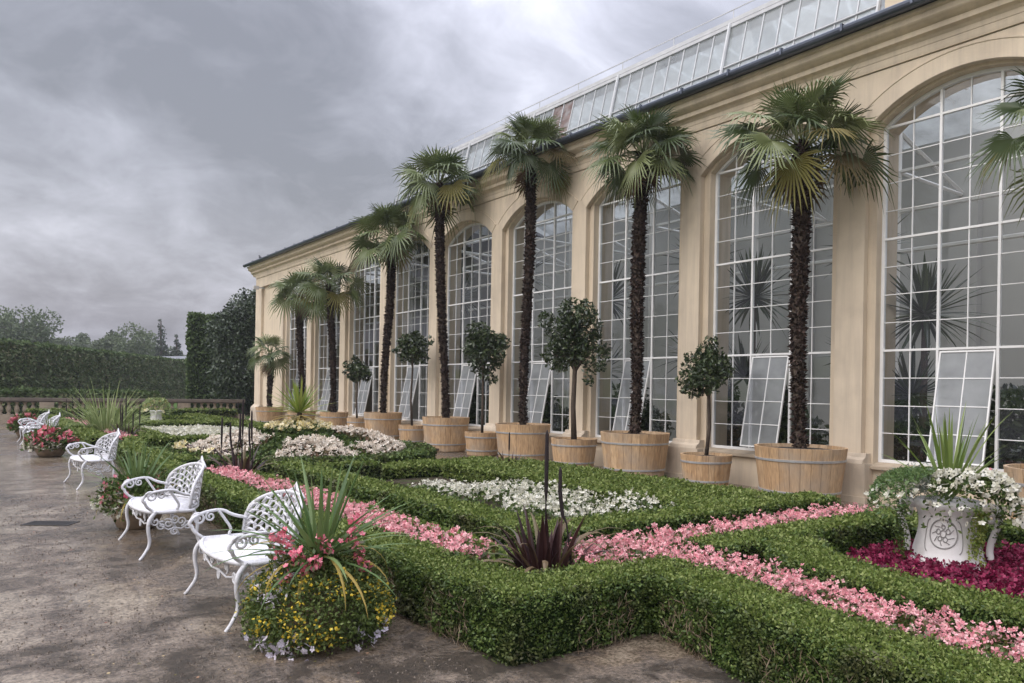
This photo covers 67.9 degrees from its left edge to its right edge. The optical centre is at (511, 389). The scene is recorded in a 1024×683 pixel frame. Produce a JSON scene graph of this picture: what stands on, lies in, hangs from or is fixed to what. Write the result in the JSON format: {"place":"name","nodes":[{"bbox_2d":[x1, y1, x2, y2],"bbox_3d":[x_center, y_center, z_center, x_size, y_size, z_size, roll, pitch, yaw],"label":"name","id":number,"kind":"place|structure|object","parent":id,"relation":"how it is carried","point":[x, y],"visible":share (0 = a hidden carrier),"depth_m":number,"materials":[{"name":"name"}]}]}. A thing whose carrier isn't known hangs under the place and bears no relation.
{"place":"outdoors","nodes":[
{"label":"outdoors","id":0,"kind":"place"},
{"bbox_2d":[167,403,249,418],"bbox_3d":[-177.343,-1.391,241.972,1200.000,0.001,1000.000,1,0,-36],"label":"ground","id":1,"kind":"structure","parent":0,"point":[175,406],"depth_m":56.78,"materials":[{"name":"soil"}]},
{"bbox_2d":[0,304,64,343],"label":"tree","id":2,"kind":"object","parent":1,"relation":"on","point":[13,329],"visible":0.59,"depth_m":94.49,"materials":[{"name":"green plant"}]},
{"bbox_2d":[0,385,161,413],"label":"tall hedge","id":3,"kind":"object","parent":1,"relation":"on","point":[28,392],"visible":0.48,"depth_m":37.06,"materials":[{"name":"green plant"}]},
{"bbox_2d":[0,337,186,398],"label":"tall hedge","id":4,"kind":"object","parent":1,"relation":"on","point":[25,363],"visible":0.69,"depth_m":53.25,"materials":[{"name":"green plant"}]},
{"bbox_2d":[111,321,158,355],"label":"tree","id":5,"kind":"object","parent":1,"relation":"on","point":[138,346],"visible":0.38,"depth_m":103.66,"materials":[{"name":"green plant"}]},
{"bbox_2d":[184,311,240,410],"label":"tall hedge","id":6,"kind":"object","parent":1,"relation":"on","point":[198,363],"visible":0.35,"depth_m":44.26,"materials":[{"name":"green plant"}]},
{"bbox_2d":[201,287,255,415],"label":"dark tree","id":7,"kind":"object","parent":1,"relation":"on","point":[233,326],"visible":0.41,"depth_m":41.65,"materials":[{"name":"green plant"}]},
{"bbox_2d":[243,0,1023,518],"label":"orangery","id":8,"kind":"structure","parent":1,"relation":"on","point":[931,76],"depth_m":16.68,"materials":[{"name":"beige paint"}]},
{"bbox_2d":[318,272,339,411],"bbox_3d":[-7.253,-1.987,30.026,0.389,5.840,2.590,1,0,-36],"label":"window","id":9,"kind":"structure","parent":8,"relation":"in","point":[328,385],"depth_m":30.45,"materials":[{"name":"glass"}]},
{"bbox_2d":[352,255,380,415],"bbox_3d":[-5.273,-1.952,27.324,0.389,5.840,2.590,1,0,-36],"label":"window","id":10,"kind":"structure","parent":8,"relation":"in","point":[366,387],"depth_m":27.50,"materials":[{"name":"glass"}]},
{"bbox_2d":[394,241,429,420],"bbox_3d":[-3.299,-1.918,24.617,0.406,5.840,2.590,1,0,-36],"label":"window","id":11,"kind":"structure","parent":8,"relation":"in","point":[405,416],"depth_m":24.84,"materials":[{"name":"glass"}]},
{"bbox_2d":[447,223,491,426],"bbox_3d":[-1.313,-1.883,21.920,0.389,5.840,2.590,1,0,-36],"label":"window","id":12,"kind":"structure","parent":8,"relation":"in","point":[469,386],"depth_m":22.16,"materials":[{"name":"clear glass"}]},
{"bbox_2d":[463,380,488,424],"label":"indoor bush","id":13,"kind":"object","parent":8,"relation":"in","point":[472,415],"visible":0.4,"depth_m":23.43,"materials":[{"name":"green plant"}]},
{"bbox_2d":[510,201,572,433],"bbox_3d":[0.667,-1.849,19.218,0.389,5.840,2.590,1,0,-36],"label":"window","id":14,"kind":"structure","parent":8,"relation":"in","point":[542,386],"depth_m":19.30,"materials":[{"name":"white paint"}]},
{"bbox_2d":[526,380,568,431],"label":"indoor bush","id":15,"kind":"object","parent":8,"relation":"on","point":[557,421],"visible":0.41,"depth_m":20.59,"materials":[{"name":"green plant"}]},
{"bbox_2d":[595,171,680,442],"bbox_3d":[2.634,-1.814,16.506,0.423,5.840,2.590,1,0,-36],"label":"window","id":16,"kind":"structure","parent":8,"relation":"in","point":[627,364],"depth_m":16.88,"materials":[{"name":"white paint"}]},
{"bbox_2d":[611,381,674,440],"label":"indoor bush","id":17,"kind":"object","parent":8,"relation":"on","point":[657,423],"visible":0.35,"depth_m":17.89,"materials":[{"name":"green plant"}]},
{"bbox_2d":[727,383,763,446],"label":"indoor bush","id":18,"kind":"object","parent":8,"relation":"in","point":[738,417],"visible":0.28,"depth_m":15.77,"materials":[{"name":"green plant"}]},
{"bbox_2d":[723,244,789,427],"bbox_3d":[4.880,-0.623,15.534,1.924,4.702,2.097,1,0,-10],"label":"palm lily","id":19,"kind":"object","parent":8,"relation":"on","point":[742,367],"visible":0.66,"depth_m":15.45,"materials":[{"name":"green plant"}]},
{"bbox_2d":[711,129,832,450],"bbox_3d":[4.627,-1.780,13.813,0.389,5.840,2.590,1,0,-36],"label":"window","id":20,"kind":"structure","parent":8,"relation":"in","point":[773,391],"depth_m":14.11,"materials":[{"name":"white paint"}]},
{"bbox_2d":[736,379,828,447],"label":"indoor bush","id":21,"kind":"object","parent":8,"relation":"in","point":[768,434],"visible":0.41,"depth_m":14.72,"materials":[{"name":"green plant"}]},
{"bbox_2d":[893,379,971,462],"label":"indoor bush","id":22,"kind":"object","parent":8,"relation":"in","point":[900,423],"visible":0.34,"depth_m":12.85,"materials":[{"name":"green plant"}]},
{"bbox_2d":[888,251,996,462],"bbox_3d":[6.903,-0.317,12.719,2.113,4.162,2.135,1,0,4],"label":"palm lily","id":23,"kind":"object","parent":8,"relation":"on","point":[925,306],"visible":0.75,"depth_m":12.60,"materials":[{"name":"green plant"}]},
{"bbox_2d":[878,66,1023,471],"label":"window","id":24,"kind":"structure","parent":8,"relation":"in","point":[975,393],"depth_m":11.34,"materials":[{"name":"white paint"}]},
{"bbox_2d":[962,383,1023,468],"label":"indoor bush","id":25,"kind":"object","parent":8,"relation":"in","point":[1009,429],"visible":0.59,"depth_m":11.46,"materials":[{"name":"green plant"}]},
{"bbox_2d":[0,419,991,682],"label":"gravel path","id":26,"kind":"structure","parent":0,"point":[26,477],"depth_m":5.29,"materials":[{"name":"grey gravel"}]},
{"bbox_2d":[34,441,65,456],"bbox_3d":[-10.530,1.336,17.345,0.680,0.360,0.680,1,0,-36],"label":"clay pot","id":27,"kind":"object","parent":26,"relation":"on","point":[53,453],"visible":0.34,"depth_m":17.12,"materials":[{"name":"ceramic"}]},
{"bbox_2d":[23,424,78,451],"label":"pot flowers","id":28,"kind":"object","parent":27,"relation":"in","point":[59,434],"visible":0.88,"depth_m":17.06,"materials":[{"name":"pink plant"}]},
{"bbox_2d":[64,428,120,489],"bbox_3d":[-6.948,1.117,12.656,0.725,0.941,1.201,1,0,-39],"label":"iron bench","id":29,"kind":"object","parent":26,"relation":"on","point":[90,458],"visible":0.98,"depth_m":12.55,"materials":[{"name":"white metal"}]},
{"bbox_2d":[0,397,244,419],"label":"balustrade","id":30,"kind":"object","parent":26,"relation":"on","point":[48,403],"visible":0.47,"depth_m":34.61,"materials":[{"name":"stone"}]},
{"bbox_2d":[26,407,237,417],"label":"box hedge","id":31,"kind":"object","parent":26,"relation":"on","point":[228,412],"visible":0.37,"depth_m":33.69,"materials":[{"name":"green plant"}]},
{"bbox_2d":[109,494,162,529],"bbox_3d":[-4.429,1.443,8.985,0.600,0.360,0.600,1,0,-36],"label":"clay pot","id":32,"kind":"object","parent":26,"relation":"on","point":[134,523],"visible":0.27,"depth_m":8.76,"materials":[{"name":"ceramic"}]},
{"bbox_2d":[77,439,187,521],"bbox_3d":[-4.439,1.056,8.985,1.332,1.028,1.259,1,0,-36],"label":"spiky cordyline","id":33,"kind":"object","parent":32,"relation":"in","point":[140,464],"visible":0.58,"depth_m":8.93,"materials":[{"name":"green plant"}]},
{"bbox_2d":[90,467,180,515],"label":"pot flowers","id":34,"kind":"object","parent":32,"relation":"in","point":[110,491],"visible":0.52,"depth_m":8.74,"materials":[{"name":"green plant"}]},
{"bbox_2d":[118,456,206,560],"bbox_3d":[-3.620,1.175,7.963,0.725,0.941,1.201,1,0,-36],"label":"iron bench","id":35,"kind":"object","parent":26,"relation":"on","point":[170,502],"visible":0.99,"depth_m":7.83,"materials":[{"name":"white metal"}]},
{"bbox_2d":[183,482,305,632],"bbox_3d":[-2.015,1.203,5.891,0.725,0.941,1.201,1,0,-36],"label":"iron bench","id":36,"kind":"object","parent":26,"relation":"on","point":[209,545],"visible":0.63,"depth_m":6.04,"materials":[{"name":"white metal"}]},
{"bbox_2d":[255,407,283,422],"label":"plant tub","id":37,"kind":"object","parent":26,"relation":"on","point":[262,415],"visible":0.69,"depth_m":31.99,"materials":[{"name":"wood"}]},
{"bbox_2d":[246,332,295,406],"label":"fan palm","id":38,"kind":"object","parent":37,"relation":"on","point":[271,365],"visible":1,"depth_m":32.31,"materials":[{"name":"green plant"}]},
{"bbox_2d":[287,410,315,419],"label":"plant tub","id":39,"kind":"object","parent":26,"relation":"on","point":[290,413],"visible":0.3,"depth_m":29.11,"materials":[{"name":"wood"}]},
{"bbox_2d":[266,265,327,410],"bbox_3d":[-8.227,-1.949,29.427,2.765,5.667,2.648,1,0,2],"label":"fan palm","id":40,"kind":"object","parent":39,"relation":"on","point":[286,287],"visible":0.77,"depth_m":29.07,"materials":[{"name":"green plant"}]},
{"bbox_2d":[278,577,359,643],"bbox_3d":[-1.312,1.507,5.170,0.540,0.340,0.540,1,0,-36],"label":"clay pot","id":41,"kind":"object","parent":26,"relation":"on","point":[307,611],"visible":0.11,"depth_m":4.96,"materials":[{"name":"brown ceramic"}]},
{"bbox_2d":[207,451,418,615],"bbox_3d":[-1.303,0.986,5.182,1.459,1.134,1.415,1,0,-36],"label":"spiky cordyline","id":42,"kind":"object","parent":41,"relation":"in","point":[327,527],"visible":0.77,"depth_m":5.11,"materials":[{"name":"green plant"}]},
{"bbox_2d":[233,539,399,658],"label":"yellow flowers","id":43,"kind":"object","parent":41,"relation":"in","point":[378,609],"visible":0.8,"depth_m":4.87,"materials":[{"name":"green plant"}]},
{"bbox_2d":[244,559,388,660],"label":"lilac flowers","id":44,"kind":"object","parent":41,"relation":"in","point":[264,645],"visible":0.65,"depth_m":4.80,"materials":[{"name":"purple plant"}]},
{"bbox_2d":[267,512,373,589],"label":"pink begonia blooms","id":45,"kind":"object","parent":41,"relation":"in","point":[295,553],"visible":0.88,"depth_m":4.96,"materials":[{"name":"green plant"}]},
{"bbox_2d":[319,412,347,426],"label":"plant tub","id":46,"kind":"object","parent":26,"relation":"on","point":[337,418],"visible":0.61,"depth_m":26.54,"materials":[{"name":"wood"}]},
{"bbox_2d":[293,254,371,411],"bbox_3d":[-6.455,-1.928,26.957,2.941,5.577,2.567,1,0,-21],"label":"fan palm","id":47,"kind":"object","parent":46,"relation":"in","point":[330,300],"visible":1,"depth_m":26.79,"materials":[{"name":"green plant"}]},
{"bbox_2d":[347,417,364,435],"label":"plant tub","id":48,"kind":"object","parent":26,"relation":"on","point":[357,422],"visible":0.51,"depth_m":25.35,"materials":[{"name":"wood"}]},
{"bbox_2d":[342,355,371,417],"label":"bay tree","id":49,"kind":"object","parent":48,"relation":"on","point":[359,369],"visible":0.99,"depth_m":25.53,"materials":[{"name":"green plant"}]},
{"bbox_2d":[364,412,401,439],"bbox_3d":[-4.056,1.169,23.860,1.200,0.920,1.200,1,0,33],"label":"plant tub","id":50,"kind":"object","parent":26,"relation":"on","point":[387,423],"visible":0.74,"depth_m":23.38,"materials":[{"name":"wood"}]},
{"bbox_2d":[348,197,429,412],"bbox_3d":[-3.787,-2.583,24.037,3.087,6.786,2.699,1,0,-3],"label":"fan palm","id":51,"kind":"object","parent":50,"relation":"on","point":[392,251],"visible":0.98,"depth_m":23.82,"materials":[{"name":"green plant"}]},
{"bbox_2d":[137,453,653,666],"bbox_3d":[-2.809,1.415,9.052,1.334,0.569,10.676,1,0,-39],"label":"box hedge","id":52,"kind":"object","parent":26,"relation":"on","point":[506,616],"visible":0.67,"depth_m":5.17,"materials":[{"name":"green plant"}]},
{"bbox_2d":[398,424,423,442],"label":"plant tub","id":53,"kind":"object","parent":26,"relation":"on","point":[414,433],"visible":0.76,"depth_m":22.23,"materials":[{"name":"wood"}]},
{"bbox_2d":[391,330,434,425],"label":"bay tree","id":54,"kind":"object","parent":53,"relation":"on","point":[410,342],"visible":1,"depth_m":22.38,"materials":[{"name":"green plant"}]},
{"bbox_2d":[422,416,469,451],"bbox_3d":[-1.816,1.208,20.803,1.300,0.920,1.300,1,0,-33],"label":"plant tub","id":55,"kind":"object","parent":26,"relation":"on","point":[441,434],"visible":0.88,"depth_m":20.28,"materials":[{"name":"wood"}]},
{"bbox_2d":[392,145,483,417],"bbox_3d":[-2.036,-2.983,20.862,2.767,7.618,2.773,1,0,-1],"label":"fan palm","id":56,"kind":"object","parent":55,"relation":"on","point":[435,162],"visible":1,"depth_m":20.70,"materials":[{"name":"green plant"}]},
{"bbox_2d":[465,431,497,456],"bbox_3d":[-0.775,1.387,19.547,0.900,0.600,0.900,1,0,7],"label":"plant tub","id":57,"kind":"object","parent":26,"relation":"on","point":[478,443],"visible":0.91,"depth_m":19.19,"materials":[{"name":"wood"}]},
{"bbox_2d":[461,320,510,432],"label":"bay tree","id":58,"kind":"object","parent":57,"relation":"on","point":[484,346],"visible":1,"depth_m":19.37,"materials":[{"name":"green plant"}]},
{"bbox_2d":[495,422,550,460],"bbox_3d":[0.253,1.255,17.980,1.320,0.900,1.320,1,0,1],"label":"plant tub","id":59,"kind":"object","parent":26,"relation":"on","point":[528,439],"visible":0.81,"depth_m":17.45,"materials":[{"name":"wood"}]},
{"bbox_2d":[478,110,580,424],"bbox_3d":[0.413,-2.892,18.109,2.546,7.531,2.556,1,0,-10],"label":"fan palm","id":60,"kind":"object","parent":59,"relation":"on","point":[525,129],"visible":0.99,"depth_m":17.92,"materials":[{"name":"green plant"}]},
{"bbox_2d":[551,437,596,466],"bbox_3d":[1.354,1.394,16.644,1.020,0.660,1.020,1,0,-37],"label":"plant tub","id":61,"kind":"object","parent":26,"relation":"on","point":[579,451],"visible":0.87,"depth_m":16.24,"materials":[{"name":"wood"}]},
{"bbox_2d":[537,297,611,438],"bbox_3d":[1.319,-0.457,16.610,1.213,3.148,1.820,1,0,-36],"label":"bay tree","id":62,"kind":"object","parent":61,"relation":"on","point":[576,352],"visible":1,"depth_m":16.45,"materials":[{"name":"green plant"}]},
{"bbox_2d":[441,456,782,511],"bbox_3d":[1.288,1.547,12.499,2.062,0.461,6.334,1,0,-36],"label":"box hedge","id":63,"kind":"object","parent":26,"relation":"on","point":[665,490],"visible":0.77,"depth_m":12.01,"materials":[{"name":"green plant"}]},
{"bbox_2d":[600,430,669,476],"bbox_3d":[2.422,1.292,15.020,1.360,0.900,1.360,1,0,35],"label":"plant tub","id":64,"kind":"object","parent":26,"relation":"on","point":[643,452],"visible":0.84,"depth_m":14.48,"materials":[{"name":"wood"}]},
{"bbox_2d":[581,103,707,433],"bbox_3d":[2.548,-2.316,15.114,2.641,6.480,2.646,1,0,15],"label":"fan palm","id":65,"kind":"object","parent":64,"relation":"on","point":[636,180],"visible":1,"depth_m":14.95,"materials":[{"name":"green plant"}]},
{"bbox_2d":[680,452,732,485],"bbox_3d":[3.499,1.461,13.716,0.920,0.600,0.920,1,0,8],"label":"plant tub","id":66,"kind":"object","parent":26,"relation":"on","point":[710,468],"visible":0.88,"depth_m":13.36,"materials":[{"name":"wood"}]},
{"bbox_2d":[674,335,734,454],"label":"bay tree","id":67,"kind":"object","parent":66,"relation":"on","point":[706,372],"visible":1,"depth_m":13.50,"materials":[{"name":"green plant"}]},
{"bbox_2d":[754,443,847,501],"bbox_3d":[4.573,1.340,12.084,1.400,0.880,1.400,1,0,-1],"label":"plant tub","id":68,"kind":"object","parent":26,"relation":"on","point":[783,468],"visible":0.81,"depth_m":11.54,"materials":[{"name":"wood"}]},
{"bbox_2d":[703,65,899,447],"bbox_3d":[4.560,-2.023,12.206,2.977,5.979,2.792,1,0,19],"label":"fan palm","id":69,"kind":"object","parent":68,"relation":"on","point":[797,172],"visible":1,"depth_m":11.99,"materials":[{"name":"green plant"}]},
{"bbox_2d":[622,553,1023,682],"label":"box hedge","id":70,"kind":"object","parent":26,"relation":"on","point":[741,628],"visible":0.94,"depth_m":4.30,"materials":[{"name":"green plant"}]},
{"bbox_2d":[1003,464,1023,519],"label":"plant tub","id":71,"kind":"object","parent":26,"relation":"on","point":[1017,473],"visible":0.34,"depth_m":9.15,"materials":[{"name":"wood"}]},
{"bbox_2d":[962,66,1023,238],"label":"fan palm","id":72,"kind":"object","parent":71,"relation":"in","point":[999,147],"visible":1,"depth_m":9.38,"materials":[{"name":"green plant"}]},
{"bbox_2d":[113,456,888,661],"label":"bed soil","id":73,"kind":"structure","parent":0,"point":[405,481],"depth_m":13.60,"materials":[{"name":"soil"}]},
{"bbox_2d":[39,413,114,453],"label":"box hedge","id":74,"kind":"object","parent":73,"relation":"on","point":[90,435],"visible":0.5,"depth_m":19.23,"materials":[{"name":"green plant"}]},
{"bbox_2d":[35,377,172,430],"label":"feathery grass","id":75,"kind":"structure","parent":73,"relation":"on","point":[107,421],"depth_m":21.71,"materials":[{"name":"green plant"}]},
{"bbox_2d":[116,437,204,469],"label":"box hedge","id":76,"kind":"object","parent":73,"relation":"on","point":[139,446],"visible":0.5,"depth_m":14.75,"materials":[{"name":"green plant"}]},
{"bbox_2d":[122,433,220,446],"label":"box hedge","id":77,"kind":"object","parent":73,"relation":"on","point":[159,440],"visible":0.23,"depth_m":19.07,"materials":[{"name":"green plant"}]},
{"bbox_2d":[204,399,274,471],"bbox_3d":[-4.509,0.949,12.873,1.449,1.596,1.352,1,0,3],"label":"purple millet","id":78,"kind":"object","parent":73,"relation":"on","point":[244,464],"visible":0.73,"depth_m":12.89,"materials":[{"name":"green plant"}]},
{"bbox_2d":[151,438,436,471],"bbox_3d":[-4.687,1.408,16.676,6.091,0.521,6.088,1,0,-36],"label":"box hedge","id":79,"kind":"object","parent":73,"relation":"on","point":[416,450],"visible":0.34,"depth_m":14.65,"materials":[{"name":"green plant"}]},
{"bbox_2d":[309,459,381,479],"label":"box hedge","id":80,"kind":"object","parent":73,"relation":"on","point":[372,468],"visible":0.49,"depth_m":13.48,"materials":[{"name":"green plant"}]},
{"bbox_2d":[242,475,502,559],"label":"pink begonias","id":81,"kind":"object","parent":73,"relation":"on","point":[400,524],"visible":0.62,"depth_m":7.25,"materials":[{"name":"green plant"}]},
{"bbox_2d":[239,468,521,571],"bbox_3d":[-2.188,1.526,9.859,0.510,0.382,8.268,1,0,-36],"label":"box hedge","id":82,"kind":"object","parent":73,"relation":"on","point":[265,475],"visible":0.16,"depth_m":8.07,"materials":[{"name":"green plant"}]},
{"bbox_2d":[378,455,509,479],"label":"box hedge","id":83,"kind":"object","parent":73,"relation":"on","point":[416,468],"visible":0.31,"depth_m":14.45,"materials":[{"name":"green plant"}]},
{"bbox_2d":[412,477,673,518],"bbox_3d":[0.218,1.415,10.151,2.214,0.376,3.716,1,0,-36],"label":"white bed","id":84,"kind":"object","parent":73,"relation":"on","point":[517,497],"visible":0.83,"depth_m":9.84,"materials":[{"name":"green plant"}]},
{"bbox_2d":[456,430,638,580],"bbox_3d":[0.365,1.077,6.408,1.429,1.482,1.505,1,0,23],"label":"purple millet","id":85,"kind":"object","parent":73,"relation":"on","point":[546,553],"visible":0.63,"depth_m":6.29,"materials":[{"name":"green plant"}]},
{"bbox_2d":[265,458,840,550],"bbox_3d":[0.021,1.489,11.463,5.102,0.525,7.705,1,0,-36],"label":"box hedge","id":86,"kind":"object","parent":73,"relation":"on","point":[440,509],"visible":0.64,"depth_m":8.65,"materials":[{"name":"green plant"}]},
{"bbox_2d":[561,502,873,565],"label":"pink begonias","id":87,"kind":"object","parent":73,"relation":"on","point":[622,549],"visible":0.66,"depth_m":7.01,"materials":[{"name":"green plant"}]},
{"bbox_2d":[680,506,917,575],"bbox_3d":[3.043,1.529,7.602,3.566,0.524,0.569,1,0,-36],"label":"box hedge","id":88,"kind":"object","parent":73,"relation":"on","point":[844,532],"visible":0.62,"depth_m":7.43,"materials":[{"name":"green plant"}]},
{"bbox_2d":[0,0,1023,368],"label":"sky","id":89,"kind":"structure","parent":0,"point":[152,151],"materials":[{"name":"grey"}]},
{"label":"mound soil","id":90,"kind":"structure","parent":0,"visible":0},
{"bbox_2d":[187,427,274,455],"bbox_3d":[-5.791,1.072,15.535,1.636,0.620,2.433,1,0,-36],"label":"blush mound","id":91,"kind":"object","parent":90,"relation":"on","point":[212,440],"visible":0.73,"depth_m":15.28,"materials":[{"name":"white plant"}]},
{"bbox_2d":[265,374,331,434],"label":"lime yucca","id":92,"kind":"object","parent":90,"relation":"on","point":[298,404],"visible":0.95,"depth_m":16.58,"materials":[{"name":"green plant"}]},
{"bbox_2d":[216,426,408,456],"bbox_3d":[-4.687,1.117,16.668,4.903,0.764,4.908,1,0,-36],"label":"turf cross","id":93,"kind":"object","parent":90,"relation":"on","point":[275,442],"visible":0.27,"depth_m":15.71,"materials":[{"name":"green plant"}]},
{"bbox_2d":[263,415,332,432],"bbox_3d":[-4.685,0.745,16.674,1.557,0.391,1.521,1,0,-36],"label":"cream ring","id":94,"kind":"object","parent":93,"relation":"on","point":[292,424],"visible":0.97,"depth_m":16.29,"materials":[{"name":"beige plant"}]},
{"bbox_2d":[273,434,360,456],"bbox_3d":[-3.966,1.159,15.049,1.772,0.530,1.293,1,0,-36],"label":"blush mound","id":95,"kind":"object","parent":90,"relation":"on","point":[328,444],"visible":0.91,"depth_m":14.94,"materials":[{"name":"white plant"}]},
{"bbox_2d":[331,424,405,450],"bbox_3d":[-3.162,1.081,16.947,1.641,0.638,1.600,1,0,1],"label":"blush mound","id":96,"kind":"object","parent":90,"relation":"on","point":[388,442],"visible":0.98,"depth_m":16.56,"materials":[{"name":"white plant"}]},
{"label":"urn bed soil","id":97,"kind":"structure","parent":0,"visible":0},
{"bbox_2d":[642,540,1023,662],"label":"pink begonias","id":98,"kind":"object","parent":97,"relation":"on","point":[814,589],"visible":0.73,"depth_m":4.78,"materials":[{"name":"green plant"}]},
{"bbox_2d":[759,514,1023,661],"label":"box hedge","id":99,"kind":"object","parent":97,"relation":"on","point":[826,561],"visible":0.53,"depth_m":5.34,"materials":[{"name":"green plant"}]},
{"bbox_2d":[846,538,1023,600],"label":"magenta bed","id":100,"kind":"object","parent":97,"relation":"on","point":[1007,563],"visible":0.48,"depth_m":6.47,"materials":[{"name":"purple plant"}]},
{"bbox_3d":[3.955,1.711,6.912,0.880,0.116,0.880,1,0,-36],"label":"stone plinth","id":101,"kind":"object","parent":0,"visible":0},
{"bbox_2d":[897,495,1002,579],"bbox_3d":[3.962,1.322,6.912,0.646,0.655,0.646,1,0,-4],"label":"stone urn","id":102,"kind":"object","parent":101,"relation":"on","point":[935,537],"visible":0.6,"depth_m":6.70,"materials":[{"name":"white stone"}]},
{"bbox_2d":[863,465,937,525],"bbox_3d":[3.659,0.948,7.124,0.651,0.490,1.314,1,0,38],"label":"trailing greenery","id":103,"kind":"object","parent":102,"relation":"in","point":[897,476],"visible":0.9,"depth_m":6.83,"materials":[{"name":"green plant"}]},
{"bbox_2d":[882,404,1012,499],"bbox_3d":[3.957,0.549,6.882,1.058,0.893,1.102,1,0,-36],"label":"spiky cordyline","id":104,"kind":"object","parent":102,"relation":"in","point":[946,451],"visible":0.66,"depth_m":6.84,"materials":[{"name":"green plant"}]},
{"bbox_2d":[892,499,1007,560],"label":"trailing ivy","id":105,"kind":"object","parent":102,"relation":"in","point":[901,536],"visible":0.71,"depth_m":6.87,"materials":[{"name":"green plant"}]},
{"bbox_2d":[921,465,1023,533],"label":"white petunias","id":106,"kind":"object","parent":102,"relation":"in","point":[1001,483],"visible":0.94,"depth_m":6.48,"materials":[{"name":"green plant"}]},
{"bbox_2d":[966,509,991,567],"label":"trailing creeper","id":107,"kind":"object","parent":102,"relation":"hanging from","point":[978,542],"visible":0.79,"depth_m":6.58,"materials":[{"name":"plant"}]},
{"label":"lawn","id":108,"kind":"structure","parent":0,"visible":0},
{"bbox_2d":[141,424,247,435],"bbox_3d":[-9.634,1.315,23.735,3.102,0.305,5.673,1,0,-36],"label":"white bed","id":109,"kind":"object","parent":108,"relation":"on","point":[183,430],"visible":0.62,"depth_m":23.72,"materials":[{"name":"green plant"}]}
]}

